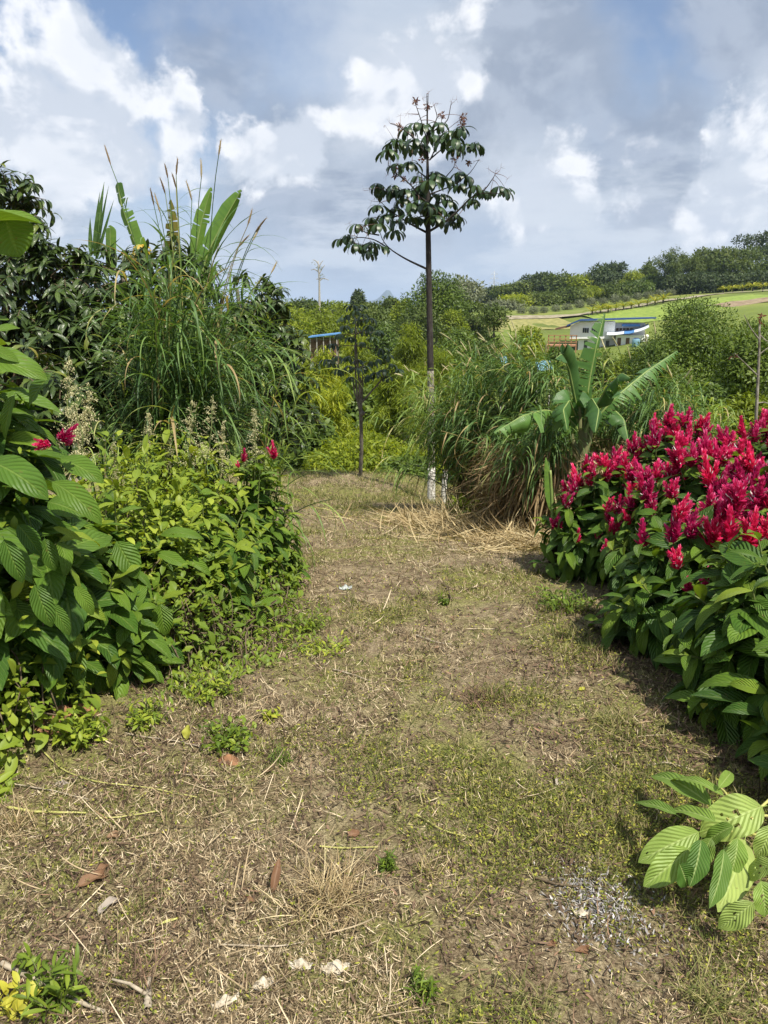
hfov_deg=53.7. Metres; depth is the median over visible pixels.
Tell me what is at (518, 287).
leafy tree
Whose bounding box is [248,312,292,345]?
leafy tree
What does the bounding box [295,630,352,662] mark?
weed
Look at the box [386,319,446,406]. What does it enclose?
bamboo clump
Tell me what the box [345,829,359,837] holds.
dead leaf
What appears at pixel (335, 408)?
bamboo clump
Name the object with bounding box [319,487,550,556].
straw heap
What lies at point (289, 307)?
leafy tree
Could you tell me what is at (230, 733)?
weed
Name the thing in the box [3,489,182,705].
leaved shrub
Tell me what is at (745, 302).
soil patch
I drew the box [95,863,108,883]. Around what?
dead leaf
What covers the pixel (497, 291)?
leafy tree
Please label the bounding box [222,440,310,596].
flowering shrub
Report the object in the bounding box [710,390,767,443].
round bush
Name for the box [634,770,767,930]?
large-leaved shrub
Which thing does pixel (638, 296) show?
clipped bush
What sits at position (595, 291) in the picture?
bamboo clump
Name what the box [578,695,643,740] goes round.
grass tuft
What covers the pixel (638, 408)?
elephant grass
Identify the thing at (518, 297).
leafy tree
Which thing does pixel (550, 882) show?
stick
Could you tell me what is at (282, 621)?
grass tuft
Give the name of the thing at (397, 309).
leafy tree
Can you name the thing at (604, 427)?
elephant grass
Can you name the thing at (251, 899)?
dead leaf
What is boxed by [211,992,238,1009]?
bark piece
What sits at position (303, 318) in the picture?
leafy tree
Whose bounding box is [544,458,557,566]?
young banana
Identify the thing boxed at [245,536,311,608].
scrambling weed
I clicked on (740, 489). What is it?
flowering shrub
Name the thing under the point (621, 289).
leafy tree
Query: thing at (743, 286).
young palm
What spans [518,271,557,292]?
umbrella tree
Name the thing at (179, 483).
scrambling weed
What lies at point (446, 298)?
leafy tree
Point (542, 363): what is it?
tarp frame
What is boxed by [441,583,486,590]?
stick
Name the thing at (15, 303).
coffee tree
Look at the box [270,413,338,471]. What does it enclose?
round bush
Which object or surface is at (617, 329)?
clerestory window
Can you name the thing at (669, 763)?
stick
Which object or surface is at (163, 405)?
elephant grass
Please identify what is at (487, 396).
elephant grass
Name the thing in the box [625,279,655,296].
leafy tree
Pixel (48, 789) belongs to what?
stick
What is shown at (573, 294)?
leafy tree
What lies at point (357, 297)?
cypress tree
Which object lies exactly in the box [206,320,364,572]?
elephant grass
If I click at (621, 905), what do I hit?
ash litter
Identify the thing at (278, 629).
dead leaf
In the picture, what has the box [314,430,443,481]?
round bush
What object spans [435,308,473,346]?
leafy tree
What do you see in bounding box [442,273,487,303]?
leafy tree
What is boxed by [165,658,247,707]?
weed
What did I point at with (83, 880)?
dead leaf
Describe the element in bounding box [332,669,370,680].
stick
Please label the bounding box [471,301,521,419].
leafy tree
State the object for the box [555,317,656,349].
white house
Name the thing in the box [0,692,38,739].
weed
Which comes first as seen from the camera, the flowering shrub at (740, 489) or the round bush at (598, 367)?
the flowering shrub at (740, 489)
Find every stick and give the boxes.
[0,960,104,1013]
[8,806,85,813]
[14,784,87,799]
[31,737,196,797]
[96,810,162,818]
[112,975,152,1012]
[128,733,242,752]
[179,903,245,912]
[220,935,303,946]
[320,845,377,848]
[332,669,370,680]
[415,634,451,644]
[415,814,492,842]
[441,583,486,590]
[534,868,579,887]
[552,835,592,853]
[646,756,693,770]
[667,744,723,758]
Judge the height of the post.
0.599 m
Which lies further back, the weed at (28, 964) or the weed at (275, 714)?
the weed at (275, 714)
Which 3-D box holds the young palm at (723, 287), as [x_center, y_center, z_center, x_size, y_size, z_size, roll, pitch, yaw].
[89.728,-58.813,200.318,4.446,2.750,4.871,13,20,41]
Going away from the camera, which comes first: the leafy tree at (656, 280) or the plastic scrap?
the plastic scrap
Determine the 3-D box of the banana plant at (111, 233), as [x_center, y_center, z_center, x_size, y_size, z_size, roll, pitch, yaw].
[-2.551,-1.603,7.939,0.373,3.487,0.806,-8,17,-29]
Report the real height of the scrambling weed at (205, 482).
1.254 m
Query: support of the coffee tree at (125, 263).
on the ground at (446, 979)
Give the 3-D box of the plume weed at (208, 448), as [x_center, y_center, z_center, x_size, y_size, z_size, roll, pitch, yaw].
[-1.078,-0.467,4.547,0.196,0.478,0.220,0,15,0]
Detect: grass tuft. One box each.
[0,786,60,846]
[83,922,203,1016]
[119,854,182,916]
[247,833,400,946]
[265,609,295,633]
[399,838,452,888]
[447,672,522,720]
[489,954,573,1023]
[573,752,612,776]
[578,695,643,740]
[624,920,767,1023]
[683,916,715,950]
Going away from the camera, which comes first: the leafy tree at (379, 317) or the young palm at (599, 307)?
the leafy tree at (379, 317)
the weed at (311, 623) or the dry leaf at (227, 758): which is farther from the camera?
the weed at (311, 623)
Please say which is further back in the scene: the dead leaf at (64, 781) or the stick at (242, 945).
the dead leaf at (64, 781)
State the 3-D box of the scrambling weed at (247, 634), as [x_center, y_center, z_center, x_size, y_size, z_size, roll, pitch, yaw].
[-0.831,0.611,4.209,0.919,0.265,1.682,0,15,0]
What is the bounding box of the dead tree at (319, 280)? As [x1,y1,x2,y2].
[312,260,327,316]
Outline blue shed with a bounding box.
[308,332,340,363]
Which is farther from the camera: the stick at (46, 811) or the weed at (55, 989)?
the stick at (46, 811)
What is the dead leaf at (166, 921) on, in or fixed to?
on the ground at (446, 979)
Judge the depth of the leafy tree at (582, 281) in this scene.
252.30 m
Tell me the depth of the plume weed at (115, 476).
4.07 m
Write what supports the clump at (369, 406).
on the ground at (446, 979)
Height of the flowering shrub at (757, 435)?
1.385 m
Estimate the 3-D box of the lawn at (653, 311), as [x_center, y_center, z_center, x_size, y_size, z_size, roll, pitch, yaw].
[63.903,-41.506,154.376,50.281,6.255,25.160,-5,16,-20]
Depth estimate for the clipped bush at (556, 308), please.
174.81 m
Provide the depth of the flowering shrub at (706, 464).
4.63 m
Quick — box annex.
[607,323,648,345]
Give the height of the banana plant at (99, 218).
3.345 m
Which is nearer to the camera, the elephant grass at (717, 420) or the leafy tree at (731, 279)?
the elephant grass at (717, 420)
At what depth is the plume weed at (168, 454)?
4.86 m
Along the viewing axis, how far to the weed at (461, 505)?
8.48 m
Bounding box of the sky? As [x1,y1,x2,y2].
[0,0,767,310]
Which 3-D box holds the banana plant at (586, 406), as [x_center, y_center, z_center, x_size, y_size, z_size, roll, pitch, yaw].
[1.945,-0.695,6.824,2.065,2.117,0.785,-5,16,-20]
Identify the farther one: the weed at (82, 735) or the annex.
the annex
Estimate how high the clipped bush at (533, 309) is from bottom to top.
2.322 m
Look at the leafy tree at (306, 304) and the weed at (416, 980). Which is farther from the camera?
the leafy tree at (306, 304)
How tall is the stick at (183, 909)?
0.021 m
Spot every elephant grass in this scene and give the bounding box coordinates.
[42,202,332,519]
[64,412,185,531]
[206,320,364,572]
[362,350,496,508]
[405,322,607,517]
[426,320,623,519]
[439,400,653,533]
[532,358,666,509]
[570,363,723,460]
[598,323,691,444]
[637,382,753,445]
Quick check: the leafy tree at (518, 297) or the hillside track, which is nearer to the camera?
the hillside track
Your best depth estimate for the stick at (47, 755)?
2.73 m
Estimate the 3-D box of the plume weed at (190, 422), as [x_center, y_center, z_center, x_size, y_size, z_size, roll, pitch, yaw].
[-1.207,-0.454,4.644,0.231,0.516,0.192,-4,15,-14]
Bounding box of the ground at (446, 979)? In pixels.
[0,289,767,1023]
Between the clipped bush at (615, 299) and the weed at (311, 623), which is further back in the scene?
the clipped bush at (615, 299)
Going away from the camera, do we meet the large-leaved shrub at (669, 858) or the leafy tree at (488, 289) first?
the large-leaved shrub at (669, 858)
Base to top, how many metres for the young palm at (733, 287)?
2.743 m
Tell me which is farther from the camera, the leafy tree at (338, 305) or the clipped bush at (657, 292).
the clipped bush at (657, 292)
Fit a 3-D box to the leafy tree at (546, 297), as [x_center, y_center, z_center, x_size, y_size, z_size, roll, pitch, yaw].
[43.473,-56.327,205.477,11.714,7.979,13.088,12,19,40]
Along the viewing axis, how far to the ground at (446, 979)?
2.64 m
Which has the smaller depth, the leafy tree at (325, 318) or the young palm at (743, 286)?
the leafy tree at (325, 318)
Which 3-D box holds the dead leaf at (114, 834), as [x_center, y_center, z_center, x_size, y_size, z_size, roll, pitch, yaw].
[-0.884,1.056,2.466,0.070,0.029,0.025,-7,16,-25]
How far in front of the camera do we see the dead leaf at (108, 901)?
2.18 m
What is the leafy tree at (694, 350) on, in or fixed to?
on the ground at (446, 979)
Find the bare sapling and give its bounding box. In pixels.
[728,313,767,421]
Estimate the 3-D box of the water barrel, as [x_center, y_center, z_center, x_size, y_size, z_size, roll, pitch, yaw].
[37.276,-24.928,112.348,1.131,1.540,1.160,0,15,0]
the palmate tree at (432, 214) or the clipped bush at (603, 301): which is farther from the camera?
the clipped bush at (603, 301)
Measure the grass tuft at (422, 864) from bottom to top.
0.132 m
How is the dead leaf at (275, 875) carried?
on the ground at (446, 979)
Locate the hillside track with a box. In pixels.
[498,290,767,319]
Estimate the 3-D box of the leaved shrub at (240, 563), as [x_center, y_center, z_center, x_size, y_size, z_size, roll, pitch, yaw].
[-1.108,0.319,4.366,1.120,1.050,1.073,-10,17,-33]
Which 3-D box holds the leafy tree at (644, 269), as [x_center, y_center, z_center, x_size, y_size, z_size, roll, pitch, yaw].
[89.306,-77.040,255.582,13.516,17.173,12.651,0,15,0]
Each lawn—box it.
[392,315,574,331]
[583,294,767,322]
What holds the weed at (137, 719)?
on the ground at (446, 979)
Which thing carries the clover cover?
on the ground at (446, 979)
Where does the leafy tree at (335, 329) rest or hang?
on the ground at (446, 979)
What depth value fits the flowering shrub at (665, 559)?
3.80 m
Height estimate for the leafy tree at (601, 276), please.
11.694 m
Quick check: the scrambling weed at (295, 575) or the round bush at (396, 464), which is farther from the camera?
the round bush at (396, 464)
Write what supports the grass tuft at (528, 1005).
on the ground at (446, 979)
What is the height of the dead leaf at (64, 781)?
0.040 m
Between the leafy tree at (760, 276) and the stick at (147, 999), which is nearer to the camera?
the stick at (147, 999)
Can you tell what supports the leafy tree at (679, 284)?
on the ground at (446, 979)
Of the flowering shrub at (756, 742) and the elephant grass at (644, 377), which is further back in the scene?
the elephant grass at (644, 377)
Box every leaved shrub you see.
[0,209,233,740]
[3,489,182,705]
[81,490,227,682]
[122,479,286,648]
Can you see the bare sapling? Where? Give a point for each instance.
(759, 336)
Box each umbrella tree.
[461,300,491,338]
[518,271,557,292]
[587,260,632,279]
[695,246,751,274]
[712,244,767,275]
[730,230,767,271]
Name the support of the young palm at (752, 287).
on the ground at (446, 979)
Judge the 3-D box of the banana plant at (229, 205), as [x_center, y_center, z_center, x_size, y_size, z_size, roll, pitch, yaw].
[-1.802,-1.537,7.867,0.811,3.401,0.240,0,15,0]
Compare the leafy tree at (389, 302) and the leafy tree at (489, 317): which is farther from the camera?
the leafy tree at (389, 302)
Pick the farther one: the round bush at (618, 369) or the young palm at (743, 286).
the young palm at (743, 286)
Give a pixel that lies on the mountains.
(386, 293)
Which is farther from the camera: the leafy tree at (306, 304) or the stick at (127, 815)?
the leafy tree at (306, 304)
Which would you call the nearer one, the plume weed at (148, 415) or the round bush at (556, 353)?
the plume weed at (148, 415)
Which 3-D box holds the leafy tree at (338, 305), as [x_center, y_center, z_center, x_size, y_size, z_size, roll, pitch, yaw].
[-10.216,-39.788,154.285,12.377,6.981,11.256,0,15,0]
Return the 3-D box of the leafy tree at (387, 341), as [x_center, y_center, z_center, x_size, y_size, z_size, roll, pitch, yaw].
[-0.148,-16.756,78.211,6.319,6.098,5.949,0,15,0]
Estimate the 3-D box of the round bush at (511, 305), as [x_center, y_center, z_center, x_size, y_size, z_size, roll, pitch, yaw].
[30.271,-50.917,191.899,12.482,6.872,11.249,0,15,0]
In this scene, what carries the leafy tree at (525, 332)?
on the ground at (446, 979)
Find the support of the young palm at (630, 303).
on the ground at (446, 979)
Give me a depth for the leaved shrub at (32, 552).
2.90 m
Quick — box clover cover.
[0,472,767,1023]
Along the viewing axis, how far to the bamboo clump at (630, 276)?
249.03 m
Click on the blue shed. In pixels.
(315, 343)
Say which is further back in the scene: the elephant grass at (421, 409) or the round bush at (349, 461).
the round bush at (349, 461)
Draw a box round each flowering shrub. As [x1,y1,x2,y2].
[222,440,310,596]
[528,445,639,585]
[584,476,767,669]
[596,424,767,589]
[616,403,713,488]
[653,529,767,756]
[706,457,767,553]
[728,408,767,462]
[735,691,767,780]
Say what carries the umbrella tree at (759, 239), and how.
on the ground at (446, 979)
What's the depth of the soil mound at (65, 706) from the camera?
3.11 m
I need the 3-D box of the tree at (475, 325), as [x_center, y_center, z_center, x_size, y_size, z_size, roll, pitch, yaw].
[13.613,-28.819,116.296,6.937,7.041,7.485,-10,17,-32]
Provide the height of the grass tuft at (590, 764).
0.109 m
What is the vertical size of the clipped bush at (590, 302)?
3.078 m
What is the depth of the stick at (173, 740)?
3.00 m
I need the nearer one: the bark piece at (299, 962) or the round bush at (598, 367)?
the bark piece at (299, 962)
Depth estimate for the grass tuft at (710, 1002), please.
1.89 m
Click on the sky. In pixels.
(629, 131)
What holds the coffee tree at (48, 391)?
on the ground at (446, 979)
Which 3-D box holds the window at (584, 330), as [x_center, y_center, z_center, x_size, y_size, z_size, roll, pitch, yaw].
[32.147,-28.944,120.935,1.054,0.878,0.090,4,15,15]
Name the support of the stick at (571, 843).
on the ground at (446, 979)
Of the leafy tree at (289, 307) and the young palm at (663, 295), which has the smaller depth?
the leafy tree at (289, 307)
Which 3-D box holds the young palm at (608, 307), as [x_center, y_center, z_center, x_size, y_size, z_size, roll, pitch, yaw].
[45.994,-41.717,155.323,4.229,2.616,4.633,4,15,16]
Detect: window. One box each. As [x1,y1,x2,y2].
[582,327,588,332]
[616,328,632,333]
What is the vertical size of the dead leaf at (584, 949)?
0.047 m
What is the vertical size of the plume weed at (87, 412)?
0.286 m
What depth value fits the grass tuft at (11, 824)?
2.52 m
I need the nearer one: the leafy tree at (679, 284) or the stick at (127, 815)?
the stick at (127, 815)
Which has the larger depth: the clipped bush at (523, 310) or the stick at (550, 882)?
the clipped bush at (523, 310)
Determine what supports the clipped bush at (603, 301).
on the ground at (446, 979)
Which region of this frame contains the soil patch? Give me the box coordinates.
[715,297,767,306]
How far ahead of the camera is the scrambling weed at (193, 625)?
3.79 m
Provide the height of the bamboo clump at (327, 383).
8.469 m
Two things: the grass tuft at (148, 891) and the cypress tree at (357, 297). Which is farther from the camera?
the cypress tree at (357, 297)
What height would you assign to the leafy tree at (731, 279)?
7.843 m
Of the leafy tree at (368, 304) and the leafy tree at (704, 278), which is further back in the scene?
the leafy tree at (704, 278)
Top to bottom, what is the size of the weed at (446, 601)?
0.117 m
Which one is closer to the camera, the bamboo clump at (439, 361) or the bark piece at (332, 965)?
the bark piece at (332, 965)
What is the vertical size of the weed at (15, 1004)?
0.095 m
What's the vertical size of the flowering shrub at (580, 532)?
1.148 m
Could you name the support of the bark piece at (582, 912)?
on the ground at (446, 979)
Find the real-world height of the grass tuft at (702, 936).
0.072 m
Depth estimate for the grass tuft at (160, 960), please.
1.95 m
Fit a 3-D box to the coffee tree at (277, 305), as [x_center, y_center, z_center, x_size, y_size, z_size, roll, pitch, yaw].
[-1.429,-1.353,8.814,1.615,2.833,1.237,0,15,0]
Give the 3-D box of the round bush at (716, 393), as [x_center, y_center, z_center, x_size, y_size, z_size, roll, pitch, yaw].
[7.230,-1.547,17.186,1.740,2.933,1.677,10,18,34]
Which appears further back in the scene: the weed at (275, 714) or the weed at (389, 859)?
the weed at (275, 714)
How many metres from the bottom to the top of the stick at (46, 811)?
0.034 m
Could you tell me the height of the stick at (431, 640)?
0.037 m
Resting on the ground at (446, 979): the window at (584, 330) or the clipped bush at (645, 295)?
the clipped bush at (645, 295)
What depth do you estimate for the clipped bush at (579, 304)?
186.18 m
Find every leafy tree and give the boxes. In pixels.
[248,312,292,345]
[266,302,320,347]
[268,299,300,316]
[284,296,326,314]
[296,305,344,349]
[322,299,354,317]
[323,307,374,356]
[351,300,379,315]
[357,304,402,337]
[377,295,399,318]
[388,296,413,330]
[394,304,445,344]
[396,269,477,346]
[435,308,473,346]
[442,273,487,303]
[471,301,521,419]
[479,285,496,303]
[488,283,511,299]
[496,292,538,306]
[503,277,543,295]
[506,324,550,391]
[526,289,567,306]
[540,268,578,291]
[555,284,591,303]
[561,273,596,289]
[581,265,623,287]
[598,280,637,300]
[617,295,745,409]
[623,337,695,432]
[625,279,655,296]
[639,273,665,292]
[660,271,698,294]
[685,270,724,293]
[692,246,724,277]
[701,271,749,292]
[709,323,767,408]
[716,316,767,371]
[738,269,767,289]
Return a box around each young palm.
[585,306,601,314]
[591,302,611,313]
[599,302,617,312]
[614,302,630,309]
[625,301,637,308]
[633,299,647,306]
[648,294,663,304]
[653,291,676,302]
[716,285,729,292]
[724,284,741,291]
[737,284,750,290]
[742,281,762,290]
[753,282,767,289]
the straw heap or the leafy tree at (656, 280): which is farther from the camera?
the leafy tree at (656, 280)
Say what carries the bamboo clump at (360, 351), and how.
on the ground at (446, 979)
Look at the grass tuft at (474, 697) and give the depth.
3.35 m
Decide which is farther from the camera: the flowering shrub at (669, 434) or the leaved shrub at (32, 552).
the flowering shrub at (669, 434)
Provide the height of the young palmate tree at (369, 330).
3.066 m
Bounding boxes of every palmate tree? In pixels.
[319,305,404,475]
[331,89,514,501]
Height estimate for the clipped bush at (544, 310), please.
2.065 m
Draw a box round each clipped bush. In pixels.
[516,307,526,313]
[527,306,539,313]
[539,306,549,312]
[550,304,560,311]
[561,303,572,309]
[573,299,585,307]
[586,297,597,306]
[597,297,608,304]
[608,294,621,303]
[620,294,631,301]
[632,292,641,299]
[642,289,653,298]
[653,290,665,296]
[665,287,676,295]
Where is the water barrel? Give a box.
[632,338,639,346]
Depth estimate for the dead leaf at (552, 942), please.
2.05 m
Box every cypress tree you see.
[348,288,367,305]
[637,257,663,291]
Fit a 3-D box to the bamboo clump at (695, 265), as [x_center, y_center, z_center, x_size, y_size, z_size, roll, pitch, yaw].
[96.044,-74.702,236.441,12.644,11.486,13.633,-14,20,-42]
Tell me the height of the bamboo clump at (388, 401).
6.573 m
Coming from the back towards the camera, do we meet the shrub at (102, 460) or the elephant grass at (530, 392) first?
the elephant grass at (530, 392)
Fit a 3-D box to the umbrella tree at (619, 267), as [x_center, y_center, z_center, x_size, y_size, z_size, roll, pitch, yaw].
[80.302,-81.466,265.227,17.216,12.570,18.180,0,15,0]
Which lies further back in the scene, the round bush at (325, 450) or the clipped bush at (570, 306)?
the clipped bush at (570, 306)
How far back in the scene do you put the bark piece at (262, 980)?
1.92 m
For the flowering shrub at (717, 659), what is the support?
on the ground at (446, 979)
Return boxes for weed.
[0,377,114,755]
[0,642,100,774]
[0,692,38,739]
[0,771,21,803]
[0,971,44,1021]
[11,942,36,974]
[12,942,90,1023]
[43,701,112,752]
[49,429,243,667]
[53,356,87,445]
[71,409,88,455]
[72,382,105,451]
[97,418,273,595]
[106,442,126,487]
[119,687,173,732]
[128,524,249,689]
[140,410,156,473]
[155,576,316,694]
[160,423,179,472]
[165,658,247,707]
[168,400,204,479]
[192,396,217,473]
[197,712,258,756]
[212,420,233,477]
[241,409,267,463]
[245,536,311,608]
[256,706,282,724]
[267,742,293,767]
[273,603,331,635]
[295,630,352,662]
[373,849,398,876]
[401,963,441,1009]
[438,591,449,605]
[446,488,498,520]
[528,583,598,613]
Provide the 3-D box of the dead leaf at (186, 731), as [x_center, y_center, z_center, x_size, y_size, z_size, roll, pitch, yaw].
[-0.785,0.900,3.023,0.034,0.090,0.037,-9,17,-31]
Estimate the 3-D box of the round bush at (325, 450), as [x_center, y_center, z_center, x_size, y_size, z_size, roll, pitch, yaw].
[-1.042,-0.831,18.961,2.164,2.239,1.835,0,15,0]
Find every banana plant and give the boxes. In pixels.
[88,185,121,504]
[106,182,151,497]
[164,187,241,479]
[493,314,678,513]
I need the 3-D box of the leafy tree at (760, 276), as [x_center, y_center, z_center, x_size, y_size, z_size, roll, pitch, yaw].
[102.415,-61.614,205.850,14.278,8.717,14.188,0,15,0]
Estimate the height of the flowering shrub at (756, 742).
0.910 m
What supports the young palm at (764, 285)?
on the ground at (446, 979)
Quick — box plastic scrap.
[339,584,351,589]
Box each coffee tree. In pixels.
[0,160,94,393]
[0,332,141,480]
[2,237,149,497]
[89,232,257,485]
[216,269,327,476]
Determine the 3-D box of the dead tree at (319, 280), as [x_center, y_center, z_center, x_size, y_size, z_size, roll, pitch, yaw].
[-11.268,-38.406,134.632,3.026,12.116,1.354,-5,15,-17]
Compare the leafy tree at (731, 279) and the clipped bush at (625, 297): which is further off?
the leafy tree at (731, 279)
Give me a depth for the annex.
117.55 m
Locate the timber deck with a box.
[547,335,576,352]
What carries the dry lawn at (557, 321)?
on the ground at (446, 979)
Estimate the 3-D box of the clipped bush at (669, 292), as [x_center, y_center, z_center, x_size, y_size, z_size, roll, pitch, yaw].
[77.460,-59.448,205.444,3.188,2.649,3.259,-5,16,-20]
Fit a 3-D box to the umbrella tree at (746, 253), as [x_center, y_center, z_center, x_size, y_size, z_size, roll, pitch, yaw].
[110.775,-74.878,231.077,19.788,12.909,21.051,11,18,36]
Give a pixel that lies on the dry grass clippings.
(262, 929)
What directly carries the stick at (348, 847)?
on the ground at (446, 979)
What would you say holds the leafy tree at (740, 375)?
on the ground at (446, 979)
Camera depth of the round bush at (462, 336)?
53.27 m
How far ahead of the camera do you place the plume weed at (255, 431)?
4.82 m
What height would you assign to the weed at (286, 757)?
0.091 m
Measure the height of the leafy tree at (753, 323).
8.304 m
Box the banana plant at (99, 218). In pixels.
[88,185,121,504]
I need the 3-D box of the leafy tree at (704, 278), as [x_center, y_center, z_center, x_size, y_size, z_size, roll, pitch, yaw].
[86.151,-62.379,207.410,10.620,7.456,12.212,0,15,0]
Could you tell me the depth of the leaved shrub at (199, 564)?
3.73 m
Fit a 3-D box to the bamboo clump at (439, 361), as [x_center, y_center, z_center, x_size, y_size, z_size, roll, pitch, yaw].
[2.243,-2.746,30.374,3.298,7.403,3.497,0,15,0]
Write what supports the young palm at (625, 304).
on the ground at (446, 979)
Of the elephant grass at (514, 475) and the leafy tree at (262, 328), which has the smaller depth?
the elephant grass at (514, 475)
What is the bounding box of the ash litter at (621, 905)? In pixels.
[526,833,690,998]
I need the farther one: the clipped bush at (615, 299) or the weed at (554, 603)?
the clipped bush at (615, 299)
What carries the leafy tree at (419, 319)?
on the ground at (446, 979)
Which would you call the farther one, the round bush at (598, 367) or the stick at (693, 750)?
the round bush at (598, 367)
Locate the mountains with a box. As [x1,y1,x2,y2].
[27,290,474,312]
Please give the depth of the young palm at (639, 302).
165.35 m
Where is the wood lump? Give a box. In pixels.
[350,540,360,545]
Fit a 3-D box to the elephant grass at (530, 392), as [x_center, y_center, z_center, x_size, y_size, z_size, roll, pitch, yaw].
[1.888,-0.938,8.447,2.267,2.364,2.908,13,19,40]
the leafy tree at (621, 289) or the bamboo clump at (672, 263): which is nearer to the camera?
the leafy tree at (621, 289)
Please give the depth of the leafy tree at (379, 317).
96.08 m
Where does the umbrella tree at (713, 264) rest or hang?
on the ground at (446, 979)
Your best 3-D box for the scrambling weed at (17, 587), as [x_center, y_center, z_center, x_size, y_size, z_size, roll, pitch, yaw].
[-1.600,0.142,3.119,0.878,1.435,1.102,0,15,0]
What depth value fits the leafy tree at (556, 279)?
257.31 m
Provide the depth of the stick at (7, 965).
1.91 m
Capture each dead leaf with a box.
[50,779,68,786]
[70,869,107,892]
[92,896,119,920]
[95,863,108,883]
[102,830,120,838]
[145,918,177,930]
[182,725,190,740]
[241,894,256,902]
[270,859,280,893]
[276,622,282,635]
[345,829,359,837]
[542,940,557,946]
[562,944,590,953]
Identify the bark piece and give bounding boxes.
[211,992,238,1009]
[253,976,273,991]
[288,958,312,971]
[321,959,349,974]
[573,907,589,917]
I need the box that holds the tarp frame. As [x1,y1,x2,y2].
[537,360,551,403]
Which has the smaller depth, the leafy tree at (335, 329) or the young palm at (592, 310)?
the leafy tree at (335, 329)
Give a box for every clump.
[273,345,341,421]
[300,382,373,443]
[333,333,383,400]
[333,376,384,437]
[355,358,438,455]
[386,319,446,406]
[418,349,472,486]
[583,283,610,301]
[617,269,644,283]
[646,246,692,281]
[674,253,713,273]
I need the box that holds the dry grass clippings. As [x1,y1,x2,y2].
[0,469,767,1023]
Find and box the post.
[441,470,447,503]
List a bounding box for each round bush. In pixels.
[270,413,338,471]
[300,434,352,471]
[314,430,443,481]
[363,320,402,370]
[380,452,441,480]
[434,325,490,405]
[484,297,527,310]
[535,346,583,391]
[576,344,621,397]
[604,348,641,389]
[684,378,735,428]
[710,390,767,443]
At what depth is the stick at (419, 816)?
2.48 m
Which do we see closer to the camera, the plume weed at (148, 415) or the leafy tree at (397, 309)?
the plume weed at (148, 415)
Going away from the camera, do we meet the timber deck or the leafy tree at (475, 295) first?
the timber deck
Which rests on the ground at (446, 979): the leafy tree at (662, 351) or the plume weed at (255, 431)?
the leafy tree at (662, 351)
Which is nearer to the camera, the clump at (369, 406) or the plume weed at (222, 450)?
the plume weed at (222, 450)
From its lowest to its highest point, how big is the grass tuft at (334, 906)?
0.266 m
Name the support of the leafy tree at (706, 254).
on the ground at (446, 979)
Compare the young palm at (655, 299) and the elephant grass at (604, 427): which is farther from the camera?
the young palm at (655, 299)
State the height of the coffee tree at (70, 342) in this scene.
2.508 m
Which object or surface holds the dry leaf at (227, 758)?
on the ground at (446, 979)

